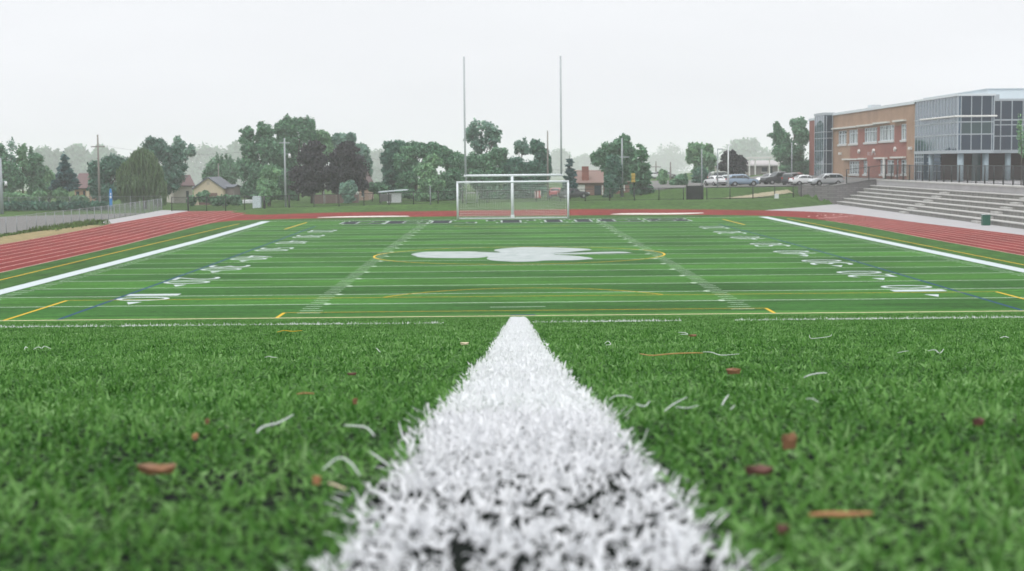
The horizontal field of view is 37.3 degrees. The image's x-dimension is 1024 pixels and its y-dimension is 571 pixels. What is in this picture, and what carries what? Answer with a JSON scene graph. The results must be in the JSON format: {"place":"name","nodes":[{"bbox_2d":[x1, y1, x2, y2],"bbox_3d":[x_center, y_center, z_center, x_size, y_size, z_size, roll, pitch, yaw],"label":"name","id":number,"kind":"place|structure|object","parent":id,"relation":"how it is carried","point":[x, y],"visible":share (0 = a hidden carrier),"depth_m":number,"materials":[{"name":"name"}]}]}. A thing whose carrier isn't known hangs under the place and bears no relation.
{"place":"outdoors","nodes":[
{"label":"outdoors","id":0,"kind":"place"},
{"bbox_2d":[0,213,141,234],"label":"court","id":1,"kind":"object","parent":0,"point":[76,217],"visible":0.67,"depth_m":165.49,"materials":[{"name":"concrete"}]},
{"bbox_2d":[103,210,185,222],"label":"concrete path","id":2,"kind":"structure","parent":0,"point":[144,215],"depth_m":174.18,"materials":[{"name":"concrete"}]},
{"bbox_2d":[0,171,1019,243],"bbox_3d":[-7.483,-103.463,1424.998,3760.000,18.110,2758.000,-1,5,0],"label":"ground","id":3,"kind":"structure","parent":0,"point":[618,201],"depth_m":191.94,"materials":[{"name":"plant"}]},
{"bbox_2d":[0,158,7,213],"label":"light mast","id":4,"kind":"object","parent":3,"relation":"on","point":[1,198],"visible":0.89,"depth_m":187.90,"materials":[{"name":"grey"}]},
{"bbox_2d":[5,137,17,164],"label":"bare birch","id":5,"kind":"object","parent":3,"relation":"on","point":[12,158],"visible":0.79,"depth_m":225.75,"materials":[{"name":"green plant"}]},
{"bbox_2d":[0,141,26,192],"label":"deciduous tree","id":6,"kind":"object","parent":3,"relation":"on","point":[14,177],"visible":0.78,"depth_m":221.51,"materials":[{"name":"green plant"}]},
{"bbox_2d":[15,143,28,193],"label":"deciduous tree","id":7,"kind":"object","parent":3,"relation":"on","point":[22,154],"visible":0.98,"depth_m":223.66,"materials":[{"name":"green plant"}]},
{"bbox_2d":[20,146,49,194],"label":"deciduous tree","id":8,"kind":"object","parent":3,"relation":"on","point":[34,170],"visible":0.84,"depth_m":227.37,"materials":[{"name":"green plant"}]},
{"bbox_2d":[33,145,63,173],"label":"distant tree","id":9,"kind":"object","parent":3,"relation":"on","point":[51,157],"visible":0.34,"depth_m":1117.53,"materials":[{"name":"green plant"}]},
{"bbox_2d":[42,165,55,202],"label":"deciduous tree","id":10,"kind":"object","parent":3,"relation":"on","point":[49,176],"visible":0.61,"depth_m":232.59,"materials":[{"name":"green plant"}]},
{"bbox_2d":[0,225,101,243],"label":"gravel verge","id":11,"kind":"structure","parent":3,"relation":"on","point":[20,237],"depth_m":129.89,"materials":[{"name":"gravel"}]},
{"bbox_2d":[0,218,110,236],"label":"weeds","id":12,"kind":"object","parent":11,"relation":"on","point":[86,222],"visible":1,"depth_m":142.15,"materials":[{"name":"plant"}]},
{"bbox_2d":[4,200,113,210],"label":"hedge","id":13,"kind":"object","parent":3,"relation":"on","point":[57,205],"visible":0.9,"depth_m":198.49,"materials":[{"name":"green plant"}]},
{"bbox_2d":[53,187,69,201],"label":"shrub","id":14,"kind":"object","parent":3,"relation":"on","point":[59,193],"visible":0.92,"depth_m":213.60,"materials":[{"name":"green plant"}]},
{"bbox_2d":[48,151,82,200],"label":"spruce tree","id":15,"kind":"object","parent":3,"relation":"on","point":[66,177],"visible":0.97,"depth_m":215.34,"materials":[{"name":"green plant"}]},
{"bbox_2d":[0,198,161,233],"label":"chain link fence","id":16,"kind":"object","parent":3,"relation":"on","point":[108,212],"visible":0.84,"depth_m":154.63,"materials":[{"name":"metal"}]},
{"bbox_2d":[64,143,100,176],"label":"distant tree","id":17,"kind":"object","parent":3,"relation":"on","point":[79,155],"visible":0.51,"depth_m":1177.21,"materials":[{"name":"green plant"}]},
{"bbox_2d":[75,173,96,201],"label":"brown house","id":18,"kind":"structure","parent":3,"relation":"on","point":[83,180],"depth_m":224.36,"materials":[{"name":"brown"}]},
{"bbox_2d":[91,135,104,201],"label":"utility pole","id":19,"kind":"object","parent":3,"relation":"on","point":[99,191],"visible":0.84,"depth_m":204.72,"materials":[{"name":"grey wood"}]},
{"bbox_2d":[86,153,127,205],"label":"deciduous tree","id":20,"kind":"object","parent":3,"relation":"on","point":[110,164],"visible":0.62,"depth_m":213.11,"materials":[{"name":"green plant"}]},
{"bbox_2d":[92,143,121,181],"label":"distant tree","id":21,"kind":"object","parent":3,"relation":"on","point":[105,151],"visible":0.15,"depth_m":1237.30,"materials":[{"name":"green plant"}]},
{"bbox_2d":[114,147,168,208],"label":"willow tree","id":22,"kind":"object","parent":3,"relation":"on","point":[140,173],"visible":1,"depth_m":205.09,"materials":[{"name":"green plant"}]},
{"bbox_2d":[131,135,188,194],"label":"deciduous tree","id":23,"kind":"object","parent":3,"relation":"on","point":[173,167],"visible":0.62,"depth_m":231.14,"materials":[{"name":"green plant"}]},
{"bbox_2d":[167,175,194,202],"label":"white gabled house","id":24,"kind":"structure","parent":3,"relation":"on","point":[185,191],"depth_m":236.23,"materials":[{"name":"paint"}]},
{"bbox_2d":[171,134,195,170],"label":"deciduous tree","id":25,"kind":"object","parent":3,"relation":"on","point":[182,144],"visible":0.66,"depth_m":239.58,"materials":[{"name":"green plant"}]},
{"bbox_2d":[181,141,226,186],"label":"distant tree","id":26,"kind":"object","parent":3,"relation":"on","point":[204,153],"visible":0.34,"depth_m":1417.85,"materials":[{"name":"green plant"}]},
{"bbox_2d":[192,177,229,204],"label":"cream garage","id":27,"kind":"structure","parent":3,"relation":"on","point":[214,186],"depth_m":222.05,"materials":[{"name":"paint"}]},
{"bbox_2d":[186,189,242,206],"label":"shrub","id":28,"kind":"object","parent":3,"relation":"on","point":[204,193],"visible":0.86,"depth_m":206.63,"materials":[{"name":"green plant"}]},
{"bbox_2d":[171,196,263,210],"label":"black gate fence","id":29,"kind":"object","parent":3,"relation":"on","point":[188,205],"visible":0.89,"depth_m":192.54,"materials":[{"name":"black metal"}]},
{"bbox_2d":[201,152,240,183],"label":"deciduous tree","id":30,"kind":"object","parent":3,"relation":"on","point":[229,171],"visible":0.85,"depth_m":267.20,"materials":[{"name":"green plant"}]},
{"bbox_2d":[225,184,241,204],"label":"side annex","id":31,"kind":"object","parent":3,"relation":"on","point":[232,189],"visible":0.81,"depth_m":225.01,"materials":[{"name":"brick"}]},
{"bbox_2d":[223,139,255,185],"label":"distant tree","id":32,"kind":"object","parent":3,"relation":"on","point":[233,148],"visible":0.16,"depth_m":1297.66,"materials":[{"name":"green plant"}]},
{"bbox_2d":[237,120,288,200],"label":"deciduous tree","id":33,"kind":"object","parent":3,"relation":"on","point":[251,165],"visible":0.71,"depth_m":231.28,"materials":[{"name":"green plant"}]},
{"bbox_2d":[256,164,281,205],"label":"deciduous tree","id":34,"kind":"object","parent":3,"relation":"on","point":[269,177],"visible":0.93,"depth_m":204.40,"materials":[{"name":"green plant"}]},
{"bbox_2d":[279,138,290,206],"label":"utility pole","id":35,"kind":"object","parent":3,"relation":"on","point":[285,189],"visible":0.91,"depth_m":195.75,"materials":[{"name":"grey"}]},
{"bbox_2d":[270,113,316,200],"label":"deciduous tree","id":36,"kind":"object","parent":3,"relation":"on","point":[287,127],"visible":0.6,"depth_m":235.37,"materials":[{"name":"green plant"}]},
{"bbox_2d":[286,139,328,202],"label":"purple maple","id":37,"kind":"object","parent":3,"relation":"on","point":[306,177],"visible":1,"depth_m":210.97,"materials":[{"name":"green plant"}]},
{"bbox_2d":[312,129,333,193],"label":"deciduous tree","id":38,"kind":"object","parent":3,"relation":"on","point":[324,137],"visible":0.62,"depth_m":237.57,"materials":[{"name":"green plant"}]},
{"bbox_2d":[313,194,358,203],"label":"plank fence","id":39,"kind":"object","parent":3,"relation":"on","point":[328,199],"visible":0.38,"depth_m":208.09,"materials":[{"name":"brown wood"}]},
{"bbox_2d":[320,141,369,193],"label":"purple maple","id":40,"kind":"object","parent":3,"relation":"on","point":[344,167],"visible":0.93,"depth_m":209.93,"materials":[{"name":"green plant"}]},
{"bbox_2d":[339,179,357,203],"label":"shrub","id":41,"kind":"object","parent":3,"relation":"on","point":[348,188],"visible":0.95,"depth_m":203.54,"materials":[{"name":"green plant"}]},
{"bbox_2d":[330,132,373,176],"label":"deciduous tree","id":42,"kind":"object","parent":3,"relation":"on","point":[337,138],"visible":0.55,"depth_m":239.31,"materials":[{"name":"green plant"}]},
{"bbox_2d":[355,172,373,199],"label":"pink house","id":43,"kind":"structure","parent":3,"relation":"on","point":[369,179],"depth_m":222.16,"materials":[{"name":"brown"}]},
{"bbox_2d":[368,147,384,173],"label":"distant tree","id":44,"kind":"object","parent":3,"relation":"on","point":[374,154],"visible":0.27,"depth_m":1476.83,"materials":[{"name":"green plant"}]},
{"bbox_2d":[371,164,382,181],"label":"distant tree","id":45,"kind":"object","parent":3,"relation":"on","point":[376,177],"visible":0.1,"depth_m":1178.71,"materials":[{"name":"green plant"}]},
{"bbox_2d":[368,182,388,200],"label":"shrub","id":46,"kind":"object","parent":3,"relation":"on","point":[375,187],"visible":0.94,"depth_m":213.56,"materials":[{"name":"green plant"}]},
{"bbox_2d":[379,139,405,192],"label":"deciduous tree","id":47,"kind":"object","parent":3,"relation":"on","point":[388,171],"visible":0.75,"depth_m":217.21,"materials":[{"name":"green plant"}]},
{"bbox_2d":[378,189,408,202],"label":"open shed","id":48,"kind":"structure","parent":3,"relation":"on","point":[394,195],"depth_m":204.12,"materials":[{"name":"white metal"}]},
{"bbox_2d":[392,140,442,199],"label":"deciduous tree","id":49,"kind":"object","parent":3,"relation":"on","point":[413,151],"visible":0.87,"depth_m":213.13,"materials":[{"name":"green plant"}]},
{"bbox_2d":[410,153,446,200],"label":"deciduous tree","id":50,"kind":"object","parent":3,"relation":"on","point":[426,172],"visible":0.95,"depth_m":206.18,"materials":[{"name":"green plant"}]},
{"bbox_2d":[433,145,469,199],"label":"deciduous tree","id":51,"kind":"object","parent":3,"relation":"on","point":[452,174],"visible":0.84,"depth_m":211.20,"materials":[{"name":"green plant"}]},
{"bbox_2d":[263,187,683,208],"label":"black fence","id":52,"kind":"object","parent":3,"relation":"on","point":[289,201],"visible":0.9,"depth_m":193.42,"materials":[{"name":"black metal"}]},
{"bbox_2d":[463,118,502,153],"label":"deciduous tree","id":53,"kind":"object","parent":3,"relation":"on","point":[492,135],"visible":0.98,"depth_m":220.57,"materials":[{"name":"green plant"}]},
{"bbox_2d":[463,146,510,198],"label":"deciduous tree","id":54,"kind":"object","parent":3,"relation":"on","point":[489,161],"visible":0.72,"depth_m":212.07,"materials":[{"name":"green plant"}]},
{"bbox_2d":[513,137,529,155],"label":"deciduous tree","id":55,"kind":"object","parent":3,"relation":"on","point":[522,147],"visible":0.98,"depth_m":218.62,"materials":[{"name":"green plant"}]},
{"bbox_2d":[500,138,552,197],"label":"deciduous tree","id":56,"kind":"object","parent":3,"relation":"on","point":[538,150],"visible":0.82,"depth_m":211.24,"materials":[{"name":"green plant"}]},
{"bbox_2d":[550,147,582,175],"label":"distant tree","id":57,"kind":"object","parent":3,"relation":"on","point":[555,160],"visible":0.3,"depth_m":1917.71,"materials":[{"name":"green plant"}]},
{"bbox_2d":[559,156,578,198],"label":"spruce tree","id":58,"kind":"object","parent":3,"relation":"on","point":[570,172],"visible":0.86,"depth_m":205.51,"materials":[{"name":"green plant"}]},
{"bbox_2d":[557,188,589,197],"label":"parked car","id":59,"kind":"object","parent":3,"relation":"on","point":[571,194],"visible":0.82,"depth_m":205.15,"materials":[{"name":"grey paint"}]},
{"bbox_2d":[573,153,600,169],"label":"distant tree","id":60,"kind":"object","parent":3,"relation":"on","point":[584,158],"visible":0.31,"depth_m":2037.65,"materials":[{"name":"green plant"}]},
{"bbox_2d":[574,166,603,194],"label":"red brick house","id":61,"kind":"structure","parent":3,"relation":"on","point":[592,181],"depth_m":226.28,"materials":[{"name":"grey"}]},
{"bbox_2d":[589,133,636,195],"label":"deciduous tree","id":62,"kind":"object","parent":3,"relation":"on","point":[599,155],"visible":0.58,"depth_m":213.44,"materials":[{"name":"green plant"}]},
{"bbox_2d":[602,154,623,197],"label":"deciduous tree","id":63,"kind":"object","parent":3,"relation":"on","point":[614,168],"visible":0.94,"depth_m":208.52,"materials":[{"name":"green plant"}]},
{"bbox_2d":[628,143,655,194],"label":"columnar conifer","id":64,"kind":"object","parent":3,"relation":"on","point":[643,174],"visible":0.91,"depth_m":207.35,"materials":[{"name":"green plant"}]},
{"bbox_2d":[656,169,668,183],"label":"shrub","id":65,"kind":"object","parent":3,"relation":"on","point":[662,177],"visible":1,"depth_m":239.67,"materials":[{"name":"green plant"}]},
{"bbox_2d":[650,142,693,173],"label":"distant tree","id":66,"kind":"object","parent":3,"relation":"on","point":[667,156],"visible":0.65,"depth_m":2157.69,"materials":[{"name":"green plant"}]},
{"bbox_2d":[669,173,688,184],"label":"shrub","id":67,"kind":"object","parent":3,"relation":"on","point":[681,179],"visible":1,"depth_m":231.54,"materials":[{"name":"green plant"}]},
{"bbox_2d":[686,184,703,198],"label":"slatted enclosure","id":68,"kind":"object","parent":3,"relation":"on","point":[695,192],"visible":0.94,"depth_m":194.16,"materials":[{"name":"black metal"}]},
{"bbox_2d":[689,165,708,182],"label":"shrub","id":69,"kind":"object","parent":3,"relation":"on","point":[697,173],"visible":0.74,"depth_m":249.05,"materials":[{"name":"green plant"}]},
{"bbox_2d":[685,142,718,173],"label":"deciduous tree","id":70,"kind":"object","parent":3,"relation":"on","point":[693,156],"visible":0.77,"depth_m":261.17,"materials":[{"name":"green plant"}]},
{"bbox_2d":[716,149,747,173],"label":"purple maple","id":71,"kind":"object","parent":3,"relation":"on","point":[738,164],"visible":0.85,"depth_m":235.37,"materials":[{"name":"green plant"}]},
{"bbox_2d":[719,137,760,160],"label":"distant tree","id":72,"kind":"object","parent":3,"relation":"on","point":[744,147],"visible":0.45,"depth_m":1478.04,"materials":[{"name":"green plant"}]},
{"bbox_2d":[706,184,801,198],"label":"black fence","id":73,"kind":"object","parent":3,"relation":"on","point":[774,191],"visible":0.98,"depth_m":195.28,"materials":[{"name":"black metal"}]},
{"bbox_2d":[745,157,780,175],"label":"porch house","id":74,"kind":"structure","parent":3,"relation":"on","point":[758,167],"depth_m":289.74,"materials":[{"name":"paint"}]},
{"bbox_2d":[751,147,775,159],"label":"distant tree","id":75,"kind":"object","parent":3,"relation":"on","point":[767,153],"visible":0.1,"depth_m":1537.68,"materials":[{"name":"green plant"}]},
{"bbox_2d":[650,175,886,189],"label":"car park","id":76,"kind":"structure","parent":3,"relation":"on","point":[656,185],"depth_m":220.12,"materials":[{"name":"asphalt"}]},
{"bbox_2d":[704,176,725,185],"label":"parked car","id":77,"kind":"object","parent":76,"relation":"on","point":[712,180],"visible":0.84,"depth_m":219.72,"materials":[{"name":"grey paint"}]},
{"bbox_2d":[726,174,758,185],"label":"parked car","id":78,"kind":"object","parent":76,"relation":"on","point":[738,179],"visible":0.92,"depth_m":213.08,"materials":[{"name":"blue paint"}]},
{"bbox_2d":[760,172,789,183],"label":"parked car","id":79,"kind":"object","parent":76,"relation":"on","point":[773,177],"visible":0.63,"depth_m":222.86,"materials":[{"name":"grey paint"}]},
{"bbox_2d":[788,175,812,184],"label":"parked car","id":80,"kind":"object","parent":76,"relation":"on","point":[799,179],"visible":0.6,"depth_m":210.97,"materials":[{"name":"grey paint"}]},
{"bbox_2d":[807,173,843,185],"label":"parked car","id":81,"kind":"object","parent":76,"relation":"on","point":[826,178],"visible":0.94,"depth_m":204.23,"materials":[{"name":"silver metal"}]},
{"bbox_2d":[766,116,808,174],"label":"deciduous tree","id":82,"kind":"object","parent":3,"relation":"on","point":[782,142],"visible":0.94,"depth_m":261.05,"materials":[{"name":"green plant"}]},
{"bbox_2d":[798,179,876,203],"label":"retaining wall","id":83,"kind":"structure","parent":3,"relation":"on","point":[833,194],"depth_m":197.44,"materials":[{"name":"concrete"}]},
{"bbox_2d":[809,88,1023,180],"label":"school building","id":84,"kind":"structure","parent":3,"relation":"on","point":[975,127],"depth_m":189.21,"materials":[{"name":"beige brick"}]},
{"bbox_2d":[837,131,846,145],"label":"window","id":85,"kind":"structure","parent":84,"relation":"in","point":[842,134],"depth_m":234.79,"materials":[{"name":"glass"}]},
{"bbox_2d":[848,129,857,145],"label":"window","id":86,"kind":"structure","parent":84,"relation":"in","point":[853,134],"depth_m":228.07,"materials":[{"name":"glass"}]},
{"bbox_2d":[848,161,858,175],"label":"window","id":87,"kind":"structure","parent":84,"relation":"in","point":[853,164],"depth_m":227.12,"materials":[{"name":"glass"}]},
{"bbox_2d":[863,127,876,143],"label":"window","id":88,"kind":"structure","parent":84,"relation":"in","point":[870,133],"depth_m":216.88,"materials":[{"name":"glass"}]},
{"bbox_2d":[878,125,893,142],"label":"window","id":89,"kind":"structure","parent":84,"relation":"in","point":[886,132],"depth_m":207.86,"materials":[{"name":"glass"}]},
{"bbox_2d":[837,179,1023,228],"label":"bleachers","id":90,"kind":"object","parent":3,"relation":"on","point":[1001,205],"visible":0.92,"depth_m":155.04,"materials":[{"name":"metal"}]},
{"bbox_2d":[846,165,1023,185],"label":"terrace fence","id":91,"kind":"object","parent":90,"relation":"on","point":[967,169],"visible":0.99,"depth_m":167.69,"materials":[{"name":"black metal"}]},
{"bbox_2d":[1016,114,1023,183],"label":"young tree","id":92,"kind":"object","parent":3,"relation":"on","point":[1019,133],"visible":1,"depth_m":145.92,"materials":[{"name":"green plant"}]},
{"bbox_2d":[0,215,1023,321],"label":"turf field","id":93,"kind":"structure","parent":0,"point":[454,267],"depth_m":79.69,"materials":[{"name":"green plastic"}]},
{"bbox_2d":[456,180,568,219],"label":"soccer goal","id":94,"kind":"object","parent":93,"relation":"on","point":[514,203],"visible":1,"depth_m":154.88,"materials":[{"name":"white paint"}]},
{"bbox_2d":[463,56,562,217],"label":"football goalpost","id":95,"kind":"object","parent":93,"relation":"on","point":[512,184],"visible":1,"depth_m":156.73,"materials":[{"name":"metal"}]},
{"bbox_2d":[0,312,1023,570],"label":"turf slope","id":96,"kind":"structure","parent":0,"point":[458,559],"depth_m":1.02,"materials":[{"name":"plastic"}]},
{"bbox_2d":[136,463,175,474],"bbox_3d":[-0.258,0.133,1.100,0.029,0.006,0.016,-1,5,0],"label":"bark chip","id":97,"kind":"object","parent":96,"relation":"on","point":[150,468],"visible":1,"depth_m":1.10,"materials":[{"name":"brown plant"}]},
{"bbox_2d":[1,315,1023,327],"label":"white cross line","id":98,"kind":"object","parent":96,"relation":"on","point":[633,320],"visible":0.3,"depth_m":12.15,"materials":[{"name":"paint"}]},
{"bbox_2d":[275,399,779,570],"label":"stray white fibres","id":99,"kind":"object","parent":96,"relation":"on","point":[317,565],"visible":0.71,"depth_m":0.99,"materials":[{"name":"plastic"}]},
{"bbox_2d":[309,316,761,570],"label":"white turf stripe","id":100,"kind":"object","parent":96,"relation":"on","point":[515,368],"visible":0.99,"depth_m":1.13,"materials":[{"name":"plastic"}]},
{"bbox_2d":[744,464,773,474],"bbox_3d":[0.174,0.129,1.064,0.019,0.006,0.014,-3,5,-28],"label":"dry leaf","id":101,"kind":"object","parent":96,"relation":"on","point":[759,469],"visible":1,"depth_m":1.06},
{"bbox_2d":[781,432,796,448],"bbox_3d":[0.227,0.126,1.239,0.013,0.014,0.009,-1,5,0],"label":"dry leaf","id":102,"kind":"object","parent":96,"relation":"on","point":[789,441],"visible":1,"depth_m":1.24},
{"bbox_2d":[809,511,872,516],"bbox_3d":[0.186,0.129,0.858,0.037,0.004,0.006,-1,5,0],"label":"wood stick","id":103,"kind":"object","parent":96,"relation":"on","point":[835,514],"visible":1,"depth_m":0.86,"materials":[{"name":"wood"}]},
{"bbox_2d":[0,209,1023,272],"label":"running track","id":104,"kind":"structure","parent":0,"point":[23,254],"depth_m":134.25,"materials":[{"name":"red rubber"}]},
{"bbox_2d":[0,0,1023,174],"label":"sky","id":105,"kind":"structure","parent":0,"point":[123,73],"materials":[{"name":"white"}]},
{"bbox_2d":[720,190,792,198],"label":"sandy path","id":106,"kind":"structure","parent":0,"point":[761,194],"depth_m":199.83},
{"bbox_2d":[772,204,1023,234],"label":"plaza","id":107,"kind":"structure","parent":0,"point":[835,208],"depth_m":152.50,"materials":[{"name":"concrete"}]},
{"bbox_2d":[907,179,1021,185],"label":"school terrace","id":108,"kind":"structure","parent":0,"point":[996,180],"depth_m":172.70,"materials":[{"name":"concrete"}]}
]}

